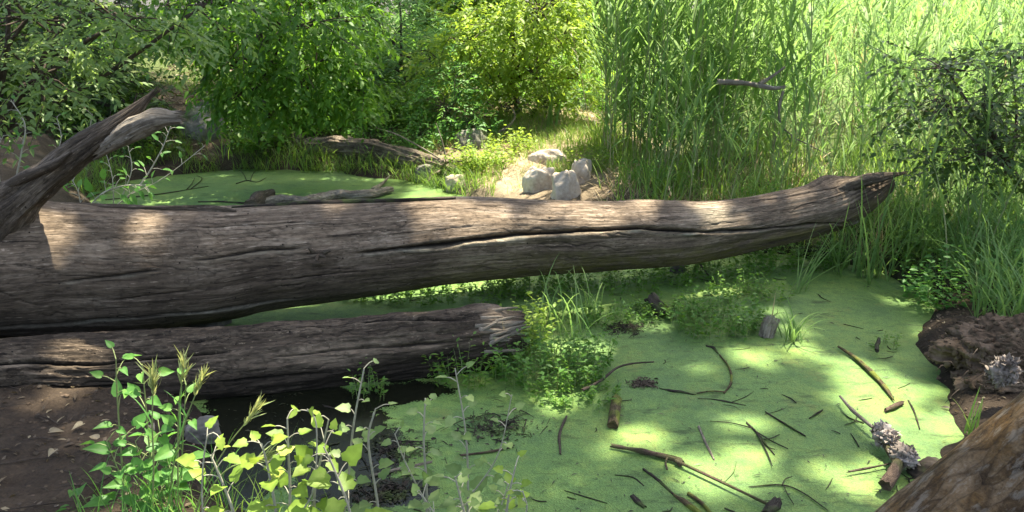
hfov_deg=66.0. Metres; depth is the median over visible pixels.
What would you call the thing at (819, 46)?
reed
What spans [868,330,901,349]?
water plant
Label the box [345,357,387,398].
water plant
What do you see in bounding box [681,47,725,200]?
reed
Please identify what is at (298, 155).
grass tuft
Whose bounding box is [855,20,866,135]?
reed
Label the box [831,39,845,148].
reed
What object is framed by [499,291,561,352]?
water plant
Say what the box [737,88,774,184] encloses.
reed
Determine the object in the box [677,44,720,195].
reed
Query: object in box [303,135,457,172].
log
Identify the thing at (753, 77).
reed
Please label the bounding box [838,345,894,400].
mossy stick
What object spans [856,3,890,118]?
reed
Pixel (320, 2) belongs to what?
tree
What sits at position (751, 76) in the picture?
reed
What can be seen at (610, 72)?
reed
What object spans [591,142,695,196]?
grass tuft
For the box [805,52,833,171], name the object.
reed
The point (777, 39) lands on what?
reed
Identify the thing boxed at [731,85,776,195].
reed
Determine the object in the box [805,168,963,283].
grass tuft
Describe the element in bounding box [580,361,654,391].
dead branch
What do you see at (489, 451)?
floating stick
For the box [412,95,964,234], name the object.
dead straw
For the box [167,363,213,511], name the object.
barley
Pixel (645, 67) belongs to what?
reed
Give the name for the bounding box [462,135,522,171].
bank plant
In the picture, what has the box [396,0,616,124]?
sunny shrub
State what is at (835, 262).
grass tuft
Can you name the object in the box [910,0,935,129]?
reed
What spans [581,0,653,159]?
reed
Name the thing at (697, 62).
reed
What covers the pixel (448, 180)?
stone
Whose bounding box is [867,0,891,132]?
reed
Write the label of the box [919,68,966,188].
reed
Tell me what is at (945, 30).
reed
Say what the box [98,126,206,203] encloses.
poplar sapling
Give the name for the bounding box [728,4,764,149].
reed
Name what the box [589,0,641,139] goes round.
reed
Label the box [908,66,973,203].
reed
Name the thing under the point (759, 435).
dead branch
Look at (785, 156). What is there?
reed
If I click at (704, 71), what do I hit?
reed
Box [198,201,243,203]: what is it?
dead branch
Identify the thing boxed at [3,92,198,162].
dark shrub
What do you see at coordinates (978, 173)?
reed
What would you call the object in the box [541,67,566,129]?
grass tuft
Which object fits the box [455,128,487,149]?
stone
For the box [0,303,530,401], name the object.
fallen log
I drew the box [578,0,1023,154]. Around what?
reed thicket
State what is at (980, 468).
leaning tree
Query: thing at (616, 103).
reed
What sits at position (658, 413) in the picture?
floating specks
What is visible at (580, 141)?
grass tuft
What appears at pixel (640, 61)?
reed
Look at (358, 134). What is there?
bank plant
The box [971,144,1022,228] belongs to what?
reed
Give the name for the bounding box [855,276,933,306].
grass tuft
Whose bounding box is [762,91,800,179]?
reed
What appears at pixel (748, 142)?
reed
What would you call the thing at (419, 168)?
stone
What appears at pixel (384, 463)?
poplar sapling
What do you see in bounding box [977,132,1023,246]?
reed
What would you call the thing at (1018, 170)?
reed
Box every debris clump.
[317,428,452,473]
[347,470,429,507]
[437,399,556,451]
[593,320,663,336]
[626,377,657,388]
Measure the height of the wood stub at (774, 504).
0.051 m
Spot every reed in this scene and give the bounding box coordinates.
[567,17,597,127]
[569,15,633,140]
[570,0,656,172]
[571,0,616,130]
[571,0,630,146]
[572,0,639,144]
[579,4,662,170]
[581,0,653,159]
[581,3,614,121]
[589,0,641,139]
[592,0,650,143]
[593,0,645,154]
[594,0,655,167]
[594,2,641,122]
[599,0,681,159]
[601,2,650,153]
[604,0,661,145]
[607,0,638,159]
[609,48,625,147]
[613,0,674,163]
[615,0,685,168]
[619,3,689,163]
[622,1,672,154]
[622,1,691,140]
[624,14,688,154]
[627,0,679,149]
[627,0,695,168]
[628,0,686,159]
[628,1,683,159]
[629,16,674,146]
[632,0,691,168]
[633,104,682,190]
[635,0,725,183]
[636,12,679,161]
[636,77,668,163]
[637,0,739,180]
[642,0,690,147]
[642,0,696,171]
[642,3,722,155]
[644,0,712,165]
[645,0,683,147]
[646,82,689,187]
[648,0,707,138]
[651,79,708,199]
[660,0,718,155]
[661,0,734,163]
[661,63,725,181]
[666,0,744,180]
[668,0,693,143]
[668,0,713,175]
[670,96,704,171]
[671,0,766,169]
[671,1,703,151]
[672,0,716,124]
[673,0,735,169]
[673,1,747,144]
[676,0,722,181]
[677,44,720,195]
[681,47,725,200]
[682,0,731,167]
[683,0,782,188]
[685,4,722,153]
[685,53,730,188]
[686,0,755,172]
[690,1,741,150]
[691,0,758,181]
[691,1,737,152]
[691,5,741,144]
[692,126,727,199]
[693,1,775,180]
[694,1,739,153]
[696,0,765,165]
[697,0,735,140]
[697,0,754,171]
[697,114,724,187]
[698,0,767,181]
[700,0,757,176]
[702,0,741,162]
[707,97,742,182]
[711,17,762,143]
[715,0,746,155]
[715,0,768,177]
[715,0,783,170]
[715,85,772,199]
[715,101,757,197]
[716,76,745,181]
[718,0,755,151]
[718,0,793,173]
[719,1,782,158]
[719,6,756,163]
[724,0,782,153]
[725,2,749,149]
[725,129,755,196]
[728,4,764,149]
[728,121,767,189]
[730,1,777,138]
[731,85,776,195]
[732,15,781,159]
[737,0,786,150]
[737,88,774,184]
[739,0,846,181]
[743,0,807,153]
[743,1,771,126]
[747,0,803,178]
[748,0,814,176]
[751,0,821,180]
[751,0,851,178]
[752,8,808,162]
[754,0,826,142]
[754,0,831,182]
[755,20,771,170]
[758,82,799,190]
[759,47,801,179]
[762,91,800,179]
[765,80,824,189]
[767,75,801,186]
[781,0,808,146]
[781,0,868,183]
[783,0,871,175]
[789,100,848,185]
[790,5,823,166]
[791,116,824,183]
[793,0,841,179]
[797,0,836,137]
[799,3,832,106]
[804,3,840,134]
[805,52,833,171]
[807,46,890,175]
[812,110,829,174]
[814,1,836,126]
[817,0,851,137]
[817,36,831,143]
[817,79,846,174]
[819,0,874,164]
[819,51,840,173]
[831,0,886,158]
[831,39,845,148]
[834,1,852,126]
[836,0,880,140]
[842,56,873,173]
[844,17,858,134]
[846,0,868,125]
[846,26,884,175]
[847,111,891,173]
[855,0,919,162]
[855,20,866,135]
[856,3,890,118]
[858,0,897,164]
[864,5,902,133]
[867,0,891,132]
[869,0,901,107]
[874,108,906,171]
[875,81,934,216]
[876,52,944,202]
[878,105,918,207]
[882,118,908,207]
[885,2,907,92]
[886,0,929,156]
[889,8,941,189]
[890,0,918,132]
[892,0,924,134]
[893,0,931,140]
[895,50,996,276]
[897,0,940,120]
[900,133,941,253]
[901,1,920,117]
[907,0,943,159]
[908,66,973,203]
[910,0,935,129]
[910,22,936,143]
[915,61,969,204]
[917,0,962,154]
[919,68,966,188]
[921,3,950,114]
[922,61,991,234]
[924,32,1023,250]
[931,69,987,216]
[932,0,954,114]
[933,3,1020,214]
[934,119,969,202]
[935,1,975,132]
[941,5,972,127]
[941,101,965,216]
[951,0,1005,156]
[953,0,987,105]
[956,58,1019,215]
[959,23,1023,259]
[962,0,1011,141]
[967,107,1018,198]
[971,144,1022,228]
[974,0,1017,135]
[976,0,1017,107]
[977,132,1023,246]
[978,0,1023,140]
[983,5,1020,169]
[983,99,1023,225]
[985,150,1023,227]
[990,94,1022,204]
[996,29,1023,124]
[998,119,1023,202]
[999,12,1023,128]
[1000,0,1020,91]
[1007,101,1023,218]
[1009,80,1023,212]
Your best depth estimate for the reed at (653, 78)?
9.52 m
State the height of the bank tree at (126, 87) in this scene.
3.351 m
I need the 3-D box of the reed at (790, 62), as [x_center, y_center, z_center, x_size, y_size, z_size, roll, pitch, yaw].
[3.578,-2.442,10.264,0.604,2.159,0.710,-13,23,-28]
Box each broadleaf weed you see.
[56,482,95,511]
[80,340,162,511]
[100,410,176,510]
[113,353,189,505]
[135,482,188,509]
[138,368,209,511]
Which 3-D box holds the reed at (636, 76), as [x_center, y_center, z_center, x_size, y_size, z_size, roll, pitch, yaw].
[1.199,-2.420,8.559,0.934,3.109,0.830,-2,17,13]
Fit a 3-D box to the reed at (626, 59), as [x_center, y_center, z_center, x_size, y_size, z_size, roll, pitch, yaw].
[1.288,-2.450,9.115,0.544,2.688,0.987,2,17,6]
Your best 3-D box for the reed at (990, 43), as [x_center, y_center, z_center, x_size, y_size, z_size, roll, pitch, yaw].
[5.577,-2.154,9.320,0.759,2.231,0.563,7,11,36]
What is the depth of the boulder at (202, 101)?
11.19 m
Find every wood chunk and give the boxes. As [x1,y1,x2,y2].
[673,492,711,511]
[884,401,904,411]
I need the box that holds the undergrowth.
[0,0,739,156]
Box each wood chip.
[630,494,646,508]
[706,345,718,353]
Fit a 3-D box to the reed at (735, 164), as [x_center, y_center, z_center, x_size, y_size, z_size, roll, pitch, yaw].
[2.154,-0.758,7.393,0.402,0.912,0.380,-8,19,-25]
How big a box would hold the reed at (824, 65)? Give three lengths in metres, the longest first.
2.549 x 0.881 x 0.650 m
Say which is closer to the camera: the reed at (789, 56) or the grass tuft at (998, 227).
the grass tuft at (998, 227)
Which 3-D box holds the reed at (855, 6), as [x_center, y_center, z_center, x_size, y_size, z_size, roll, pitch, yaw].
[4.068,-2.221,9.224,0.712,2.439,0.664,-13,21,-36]
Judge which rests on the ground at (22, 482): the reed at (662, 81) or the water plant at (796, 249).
the reed at (662, 81)
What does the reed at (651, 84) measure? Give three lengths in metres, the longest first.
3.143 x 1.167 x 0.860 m
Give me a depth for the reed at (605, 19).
9.11 m
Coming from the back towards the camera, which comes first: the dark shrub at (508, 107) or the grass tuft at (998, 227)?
the dark shrub at (508, 107)
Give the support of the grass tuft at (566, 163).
on the ground at (22, 482)
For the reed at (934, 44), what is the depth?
12.47 m
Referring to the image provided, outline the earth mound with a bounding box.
[924,312,1023,402]
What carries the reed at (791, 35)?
on the ground at (22, 482)
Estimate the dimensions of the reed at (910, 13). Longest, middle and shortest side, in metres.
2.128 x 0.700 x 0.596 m
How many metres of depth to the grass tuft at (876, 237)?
6.51 m
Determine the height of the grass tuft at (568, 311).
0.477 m
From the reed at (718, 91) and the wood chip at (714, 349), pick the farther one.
the reed at (718, 91)
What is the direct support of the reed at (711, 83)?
on the ground at (22, 482)
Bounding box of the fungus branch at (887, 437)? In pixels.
[870,418,920,490]
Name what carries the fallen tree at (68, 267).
on the ground at (22, 482)
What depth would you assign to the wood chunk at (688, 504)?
3.36 m
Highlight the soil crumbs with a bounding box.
[0,319,998,511]
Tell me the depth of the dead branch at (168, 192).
9.29 m
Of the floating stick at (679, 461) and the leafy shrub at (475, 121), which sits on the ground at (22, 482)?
the leafy shrub at (475, 121)
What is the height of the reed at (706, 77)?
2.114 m
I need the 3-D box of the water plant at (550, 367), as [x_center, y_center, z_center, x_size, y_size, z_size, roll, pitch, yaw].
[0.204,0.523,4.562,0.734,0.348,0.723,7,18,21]
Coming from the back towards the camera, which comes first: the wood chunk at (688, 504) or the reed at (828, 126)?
the reed at (828, 126)
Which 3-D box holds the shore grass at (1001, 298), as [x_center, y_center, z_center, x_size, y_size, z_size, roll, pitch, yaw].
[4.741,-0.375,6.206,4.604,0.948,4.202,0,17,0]
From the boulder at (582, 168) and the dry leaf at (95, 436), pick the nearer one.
the dry leaf at (95, 436)
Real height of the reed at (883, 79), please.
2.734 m
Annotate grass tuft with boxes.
[45,410,259,511]
[133,430,327,511]
[205,126,274,159]
[268,128,349,169]
[468,150,518,171]
[509,156,555,174]
[515,257,651,342]
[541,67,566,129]
[550,266,609,322]
[555,153,599,171]
[558,126,613,154]
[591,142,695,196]
[725,160,800,198]
[762,292,837,342]
[788,217,882,294]
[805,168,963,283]
[816,203,914,277]
[855,201,894,261]
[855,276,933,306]
[870,187,1023,272]
[912,192,1023,273]
[956,388,982,434]
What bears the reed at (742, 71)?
on the ground at (22, 482)
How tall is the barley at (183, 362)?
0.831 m
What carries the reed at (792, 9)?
on the ground at (22, 482)
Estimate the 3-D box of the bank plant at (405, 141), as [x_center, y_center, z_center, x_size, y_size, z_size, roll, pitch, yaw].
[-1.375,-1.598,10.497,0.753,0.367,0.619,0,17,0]
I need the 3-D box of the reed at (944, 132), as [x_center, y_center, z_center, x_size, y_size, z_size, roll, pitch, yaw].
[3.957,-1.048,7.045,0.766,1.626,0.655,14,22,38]
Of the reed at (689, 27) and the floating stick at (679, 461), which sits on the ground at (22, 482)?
the reed at (689, 27)
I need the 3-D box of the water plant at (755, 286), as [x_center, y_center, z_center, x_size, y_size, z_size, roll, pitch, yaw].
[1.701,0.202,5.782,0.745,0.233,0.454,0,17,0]
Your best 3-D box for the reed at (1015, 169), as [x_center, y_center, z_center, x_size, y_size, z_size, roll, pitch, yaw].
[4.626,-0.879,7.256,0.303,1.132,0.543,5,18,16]
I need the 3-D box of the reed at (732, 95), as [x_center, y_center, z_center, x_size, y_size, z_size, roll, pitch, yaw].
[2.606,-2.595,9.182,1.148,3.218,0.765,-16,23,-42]
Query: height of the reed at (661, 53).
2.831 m
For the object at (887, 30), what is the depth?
27.40 m
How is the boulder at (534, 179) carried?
on the ground at (22, 482)
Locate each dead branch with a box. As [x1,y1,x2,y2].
[105,175,207,199]
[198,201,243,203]
[236,171,264,183]
[376,127,441,159]
[436,123,446,158]
[491,109,515,134]
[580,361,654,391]
[712,421,787,465]
[716,66,825,153]
[748,476,827,510]
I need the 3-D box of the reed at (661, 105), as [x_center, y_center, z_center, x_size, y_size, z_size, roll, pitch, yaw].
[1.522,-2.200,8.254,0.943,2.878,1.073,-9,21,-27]
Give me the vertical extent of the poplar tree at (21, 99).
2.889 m
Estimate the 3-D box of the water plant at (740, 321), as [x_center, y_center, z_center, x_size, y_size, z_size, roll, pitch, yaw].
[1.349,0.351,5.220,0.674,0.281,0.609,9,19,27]
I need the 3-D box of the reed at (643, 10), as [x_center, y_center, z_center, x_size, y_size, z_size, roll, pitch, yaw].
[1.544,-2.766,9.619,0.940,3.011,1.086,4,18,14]
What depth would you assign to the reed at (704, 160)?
7.87 m
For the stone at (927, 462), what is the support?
on the ground at (22, 482)
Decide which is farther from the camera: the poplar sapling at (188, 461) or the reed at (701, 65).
the reed at (701, 65)
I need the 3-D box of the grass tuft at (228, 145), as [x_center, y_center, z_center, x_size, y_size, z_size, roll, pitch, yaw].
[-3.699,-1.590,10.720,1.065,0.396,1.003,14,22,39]
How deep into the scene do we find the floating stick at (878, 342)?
4.85 m
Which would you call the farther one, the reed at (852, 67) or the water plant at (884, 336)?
the reed at (852, 67)
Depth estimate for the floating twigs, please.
4.03 m
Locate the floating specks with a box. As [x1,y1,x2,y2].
[214,268,944,511]
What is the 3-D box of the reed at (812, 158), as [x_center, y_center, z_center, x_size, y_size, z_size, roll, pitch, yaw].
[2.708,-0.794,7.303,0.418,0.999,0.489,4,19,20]
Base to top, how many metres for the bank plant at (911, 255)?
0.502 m
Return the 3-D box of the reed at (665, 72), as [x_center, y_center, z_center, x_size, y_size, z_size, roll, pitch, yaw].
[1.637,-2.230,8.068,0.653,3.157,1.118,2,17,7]
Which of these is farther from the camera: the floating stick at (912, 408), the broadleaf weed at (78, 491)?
the floating stick at (912, 408)
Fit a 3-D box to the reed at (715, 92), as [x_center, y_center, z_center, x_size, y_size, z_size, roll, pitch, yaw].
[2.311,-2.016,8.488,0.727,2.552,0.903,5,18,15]
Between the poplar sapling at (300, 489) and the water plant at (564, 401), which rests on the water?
the water plant at (564, 401)
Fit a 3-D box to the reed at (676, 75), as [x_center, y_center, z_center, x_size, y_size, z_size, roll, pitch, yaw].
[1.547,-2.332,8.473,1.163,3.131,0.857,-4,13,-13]
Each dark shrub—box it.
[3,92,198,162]
[465,69,599,120]
[856,23,1023,218]
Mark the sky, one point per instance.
(147, 2)
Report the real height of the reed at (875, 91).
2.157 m
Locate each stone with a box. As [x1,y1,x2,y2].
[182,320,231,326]
[184,415,220,444]
[414,164,434,182]
[445,174,465,192]
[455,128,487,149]
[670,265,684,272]
[906,456,938,477]
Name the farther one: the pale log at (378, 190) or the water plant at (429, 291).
the pale log at (378, 190)
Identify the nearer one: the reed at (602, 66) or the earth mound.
the earth mound
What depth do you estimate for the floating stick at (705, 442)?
3.84 m
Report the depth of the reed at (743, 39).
8.48 m
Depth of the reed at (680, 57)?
10.08 m
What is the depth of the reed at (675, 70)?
8.93 m
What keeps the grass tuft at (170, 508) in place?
on the ground at (22, 482)
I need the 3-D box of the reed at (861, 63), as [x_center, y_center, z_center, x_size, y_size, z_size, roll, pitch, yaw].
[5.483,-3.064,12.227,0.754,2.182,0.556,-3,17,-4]
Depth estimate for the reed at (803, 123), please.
9.15 m
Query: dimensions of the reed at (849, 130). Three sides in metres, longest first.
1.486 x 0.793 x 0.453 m
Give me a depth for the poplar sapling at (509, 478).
2.82 m
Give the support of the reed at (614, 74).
on the ground at (22, 482)
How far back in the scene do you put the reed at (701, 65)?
9.34 m
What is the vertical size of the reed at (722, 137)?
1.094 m
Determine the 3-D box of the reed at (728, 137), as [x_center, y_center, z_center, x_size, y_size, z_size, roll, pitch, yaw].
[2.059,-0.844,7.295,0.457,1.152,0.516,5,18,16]
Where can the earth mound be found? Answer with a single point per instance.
(968, 351)
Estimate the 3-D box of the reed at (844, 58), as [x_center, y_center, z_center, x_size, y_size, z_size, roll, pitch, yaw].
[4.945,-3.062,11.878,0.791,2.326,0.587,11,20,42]
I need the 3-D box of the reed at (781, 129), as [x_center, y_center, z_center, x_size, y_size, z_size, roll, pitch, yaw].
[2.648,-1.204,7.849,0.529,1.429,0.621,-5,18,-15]
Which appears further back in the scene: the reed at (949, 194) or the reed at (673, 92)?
the reed at (673, 92)
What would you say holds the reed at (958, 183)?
on the ground at (22, 482)
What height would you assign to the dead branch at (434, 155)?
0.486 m
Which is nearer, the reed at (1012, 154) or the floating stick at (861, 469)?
the floating stick at (861, 469)
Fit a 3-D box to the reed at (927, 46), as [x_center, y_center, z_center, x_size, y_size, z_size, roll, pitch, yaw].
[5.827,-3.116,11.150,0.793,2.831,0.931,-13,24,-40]
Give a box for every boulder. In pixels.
[173,106,227,141]
[198,99,230,126]
[522,166,553,192]
[528,149,565,164]
[550,170,581,199]
[571,158,591,183]
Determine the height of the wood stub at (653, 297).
0.185 m
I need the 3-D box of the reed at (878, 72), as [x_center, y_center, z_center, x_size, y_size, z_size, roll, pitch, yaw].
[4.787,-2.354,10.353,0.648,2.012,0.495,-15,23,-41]
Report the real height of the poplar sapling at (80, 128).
0.521 m
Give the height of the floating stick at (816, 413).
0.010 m
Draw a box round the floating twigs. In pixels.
[263,274,915,511]
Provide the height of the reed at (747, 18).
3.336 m
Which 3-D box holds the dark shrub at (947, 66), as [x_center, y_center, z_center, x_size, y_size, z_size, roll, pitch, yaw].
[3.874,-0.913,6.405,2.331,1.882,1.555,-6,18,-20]
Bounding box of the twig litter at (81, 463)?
[0,385,222,511]
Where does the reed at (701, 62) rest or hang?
on the ground at (22, 482)
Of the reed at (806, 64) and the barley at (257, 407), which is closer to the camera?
the barley at (257, 407)
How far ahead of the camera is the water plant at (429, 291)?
5.76 m
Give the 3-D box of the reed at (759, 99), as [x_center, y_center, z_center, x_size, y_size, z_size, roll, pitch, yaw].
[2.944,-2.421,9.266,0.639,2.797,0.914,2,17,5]
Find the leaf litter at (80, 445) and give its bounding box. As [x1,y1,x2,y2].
[0,63,1023,511]
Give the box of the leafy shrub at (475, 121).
[378,44,509,153]
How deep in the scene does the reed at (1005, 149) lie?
6.94 m
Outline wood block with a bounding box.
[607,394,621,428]
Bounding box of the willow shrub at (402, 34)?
[302,0,490,95]
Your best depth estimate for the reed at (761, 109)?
8.56 m
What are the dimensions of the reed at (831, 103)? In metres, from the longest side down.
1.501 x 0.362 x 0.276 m
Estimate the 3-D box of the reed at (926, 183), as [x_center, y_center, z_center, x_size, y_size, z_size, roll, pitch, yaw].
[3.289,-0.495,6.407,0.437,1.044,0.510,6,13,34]
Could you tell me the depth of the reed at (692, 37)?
9.02 m
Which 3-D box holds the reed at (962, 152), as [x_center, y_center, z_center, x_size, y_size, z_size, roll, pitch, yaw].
[3.563,-0.762,6.244,0.883,1.626,0.533,5,18,15]
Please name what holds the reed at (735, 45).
on the ground at (22, 482)
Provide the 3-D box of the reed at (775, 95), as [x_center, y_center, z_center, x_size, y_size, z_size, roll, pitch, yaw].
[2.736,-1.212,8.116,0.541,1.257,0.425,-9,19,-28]
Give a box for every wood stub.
[244,189,275,204]
[644,292,667,316]
[761,496,781,511]
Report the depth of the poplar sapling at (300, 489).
2.76 m
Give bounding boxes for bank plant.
[344,116,394,139]
[380,123,434,149]
[442,140,503,171]
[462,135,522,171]
[484,124,537,155]
[566,138,622,170]
[620,151,697,190]
[736,176,791,197]
[875,213,1022,273]
[892,238,1022,310]
[952,220,1023,276]
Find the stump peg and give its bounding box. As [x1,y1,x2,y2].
[758,314,779,338]
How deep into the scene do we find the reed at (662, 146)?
7.87 m
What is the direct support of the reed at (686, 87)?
on the ground at (22, 482)
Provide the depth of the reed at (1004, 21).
11.89 m
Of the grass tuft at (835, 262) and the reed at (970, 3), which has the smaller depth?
the grass tuft at (835, 262)
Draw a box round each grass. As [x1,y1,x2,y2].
[42,69,1023,249]
[787,137,1023,317]
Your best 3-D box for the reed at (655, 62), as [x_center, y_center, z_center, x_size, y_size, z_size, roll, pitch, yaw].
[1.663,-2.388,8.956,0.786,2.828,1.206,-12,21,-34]
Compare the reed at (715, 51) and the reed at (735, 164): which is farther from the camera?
the reed at (715, 51)
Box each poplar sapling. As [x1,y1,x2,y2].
[0,95,65,173]
[63,167,152,204]
[72,105,95,170]
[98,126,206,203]
[176,415,262,511]
[232,431,307,511]
[262,405,326,511]
[285,410,344,511]
[302,418,392,511]
[328,358,378,511]
[352,401,395,508]
[381,393,442,511]
[411,468,520,511]
[435,361,524,511]
[478,450,531,511]
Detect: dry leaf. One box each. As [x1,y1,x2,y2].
[48,427,62,432]
[48,448,56,456]
[72,421,84,429]
[89,434,99,438]
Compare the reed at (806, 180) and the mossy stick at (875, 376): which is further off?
the reed at (806, 180)
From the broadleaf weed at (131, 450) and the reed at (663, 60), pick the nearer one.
the broadleaf weed at (131, 450)
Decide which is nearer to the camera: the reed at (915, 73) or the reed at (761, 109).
the reed at (761, 109)
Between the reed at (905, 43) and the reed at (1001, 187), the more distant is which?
the reed at (905, 43)
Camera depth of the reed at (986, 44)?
6.24 m
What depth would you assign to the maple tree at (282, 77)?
8.87 m
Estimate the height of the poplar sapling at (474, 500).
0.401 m
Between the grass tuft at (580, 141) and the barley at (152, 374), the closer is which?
the barley at (152, 374)
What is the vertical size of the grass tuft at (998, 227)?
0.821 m
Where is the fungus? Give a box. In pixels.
[984,352,1023,387]
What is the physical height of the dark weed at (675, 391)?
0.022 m
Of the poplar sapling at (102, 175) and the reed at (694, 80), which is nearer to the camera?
the poplar sapling at (102, 175)
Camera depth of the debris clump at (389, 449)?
3.78 m
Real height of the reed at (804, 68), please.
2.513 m
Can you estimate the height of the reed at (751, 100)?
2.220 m
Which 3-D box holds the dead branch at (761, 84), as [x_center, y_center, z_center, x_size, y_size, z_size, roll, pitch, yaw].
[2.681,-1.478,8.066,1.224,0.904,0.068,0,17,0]
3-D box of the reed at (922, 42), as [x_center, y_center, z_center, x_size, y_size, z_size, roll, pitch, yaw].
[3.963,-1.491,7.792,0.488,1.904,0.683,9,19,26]
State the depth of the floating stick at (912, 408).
4.12 m
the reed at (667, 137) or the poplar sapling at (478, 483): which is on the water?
the poplar sapling at (478, 483)
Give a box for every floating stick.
[370,460,432,476]
[459,445,514,455]
[558,415,566,453]
[609,443,766,503]
[697,425,714,460]
[765,411,805,436]
[809,409,822,418]
[839,395,872,427]
[846,463,890,472]
[875,337,880,352]
[908,400,919,429]
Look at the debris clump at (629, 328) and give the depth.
5.25 m
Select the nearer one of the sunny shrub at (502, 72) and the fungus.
the fungus
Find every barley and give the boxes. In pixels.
[130,356,161,511]
[167,345,195,511]
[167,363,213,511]
[173,395,274,511]
[179,443,284,511]
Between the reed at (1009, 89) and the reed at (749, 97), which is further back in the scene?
the reed at (749, 97)
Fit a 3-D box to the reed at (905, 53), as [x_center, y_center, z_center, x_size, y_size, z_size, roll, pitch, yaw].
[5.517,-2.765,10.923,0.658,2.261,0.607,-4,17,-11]
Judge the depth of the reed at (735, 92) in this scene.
9.93 m
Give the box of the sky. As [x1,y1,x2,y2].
[35,0,1021,17]
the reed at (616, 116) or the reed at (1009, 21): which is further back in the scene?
the reed at (1009, 21)
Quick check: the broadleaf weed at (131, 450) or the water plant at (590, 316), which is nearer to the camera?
the broadleaf weed at (131, 450)
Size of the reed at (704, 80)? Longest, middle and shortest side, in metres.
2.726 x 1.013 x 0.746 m
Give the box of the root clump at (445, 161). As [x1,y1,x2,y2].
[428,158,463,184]
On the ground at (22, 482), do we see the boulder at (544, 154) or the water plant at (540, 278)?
the boulder at (544, 154)
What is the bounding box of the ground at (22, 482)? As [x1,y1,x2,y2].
[0,16,1023,511]
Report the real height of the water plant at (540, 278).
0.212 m
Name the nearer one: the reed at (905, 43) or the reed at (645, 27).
the reed at (645, 27)
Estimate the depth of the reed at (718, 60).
9.48 m
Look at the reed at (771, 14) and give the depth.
8.17 m
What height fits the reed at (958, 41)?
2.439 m
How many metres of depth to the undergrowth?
11.33 m
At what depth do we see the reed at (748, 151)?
8.06 m
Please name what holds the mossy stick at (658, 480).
on the water
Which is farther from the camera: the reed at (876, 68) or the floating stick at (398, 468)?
the reed at (876, 68)
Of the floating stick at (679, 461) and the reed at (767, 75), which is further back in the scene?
the reed at (767, 75)
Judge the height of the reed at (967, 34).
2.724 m
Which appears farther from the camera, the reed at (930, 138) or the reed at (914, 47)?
the reed at (914, 47)
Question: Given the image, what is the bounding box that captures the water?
[90,169,964,511]
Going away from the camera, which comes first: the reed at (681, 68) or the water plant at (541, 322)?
the water plant at (541, 322)
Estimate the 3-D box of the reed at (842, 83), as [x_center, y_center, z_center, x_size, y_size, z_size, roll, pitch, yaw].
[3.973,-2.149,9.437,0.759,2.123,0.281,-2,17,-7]
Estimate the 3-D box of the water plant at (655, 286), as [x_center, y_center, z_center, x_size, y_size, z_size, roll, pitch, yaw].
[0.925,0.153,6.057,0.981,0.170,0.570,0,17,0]
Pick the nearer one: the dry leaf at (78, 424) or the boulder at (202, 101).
the dry leaf at (78, 424)
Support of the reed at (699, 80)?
on the ground at (22, 482)
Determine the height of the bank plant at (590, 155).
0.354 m
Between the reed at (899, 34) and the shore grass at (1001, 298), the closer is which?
the shore grass at (1001, 298)
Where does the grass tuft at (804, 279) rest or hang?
on the water
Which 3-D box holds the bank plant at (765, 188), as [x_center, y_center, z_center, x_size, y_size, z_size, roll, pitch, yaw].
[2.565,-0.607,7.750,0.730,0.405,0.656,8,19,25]
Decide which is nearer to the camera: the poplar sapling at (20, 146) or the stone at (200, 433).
the stone at (200, 433)
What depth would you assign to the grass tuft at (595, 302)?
5.42 m
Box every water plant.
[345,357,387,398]
[353,279,542,305]
[421,331,499,391]
[481,307,619,392]
[486,272,595,299]
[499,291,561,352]
[523,370,621,408]
[539,294,665,328]
[569,267,694,295]
[631,290,714,317]
[654,251,789,282]
[659,279,768,340]
[693,268,795,305]
[743,235,856,272]
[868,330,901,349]
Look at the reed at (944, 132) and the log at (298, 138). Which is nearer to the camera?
the reed at (944, 132)
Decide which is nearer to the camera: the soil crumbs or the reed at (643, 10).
the soil crumbs
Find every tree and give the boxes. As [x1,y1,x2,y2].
[0,0,140,39]
[0,0,198,157]
[0,0,277,167]
[0,86,906,337]
[86,0,411,153]
[126,0,390,39]
[218,0,400,54]
[388,0,534,53]
[506,0,709,86]
[731,0,858,70]
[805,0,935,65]
[874,390,1023,511]
[923,0,1023,70]
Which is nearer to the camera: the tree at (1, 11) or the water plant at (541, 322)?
the water plant at (541, 322)
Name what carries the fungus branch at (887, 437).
on the water
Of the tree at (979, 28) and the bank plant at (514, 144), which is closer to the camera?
the bank plant at (514, 144)
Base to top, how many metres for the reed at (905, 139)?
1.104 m
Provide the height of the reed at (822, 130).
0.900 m
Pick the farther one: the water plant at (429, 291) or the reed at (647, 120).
the reed at (647, 120)
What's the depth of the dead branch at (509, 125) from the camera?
10.74 m
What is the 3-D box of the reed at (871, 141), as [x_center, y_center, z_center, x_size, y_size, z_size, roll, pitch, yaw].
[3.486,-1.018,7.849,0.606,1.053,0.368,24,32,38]
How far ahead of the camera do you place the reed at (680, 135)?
7.37 m
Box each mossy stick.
[642,468,674,494]
[697,354,732,393]
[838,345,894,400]
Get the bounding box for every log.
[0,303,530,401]
[244,132,305,145]
[265,176,393,203]
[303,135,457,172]
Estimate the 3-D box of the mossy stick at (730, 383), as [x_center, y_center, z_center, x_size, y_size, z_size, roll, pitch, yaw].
[1.213,0.692,4.564,0.155,0.017,0.590,8,19,25]

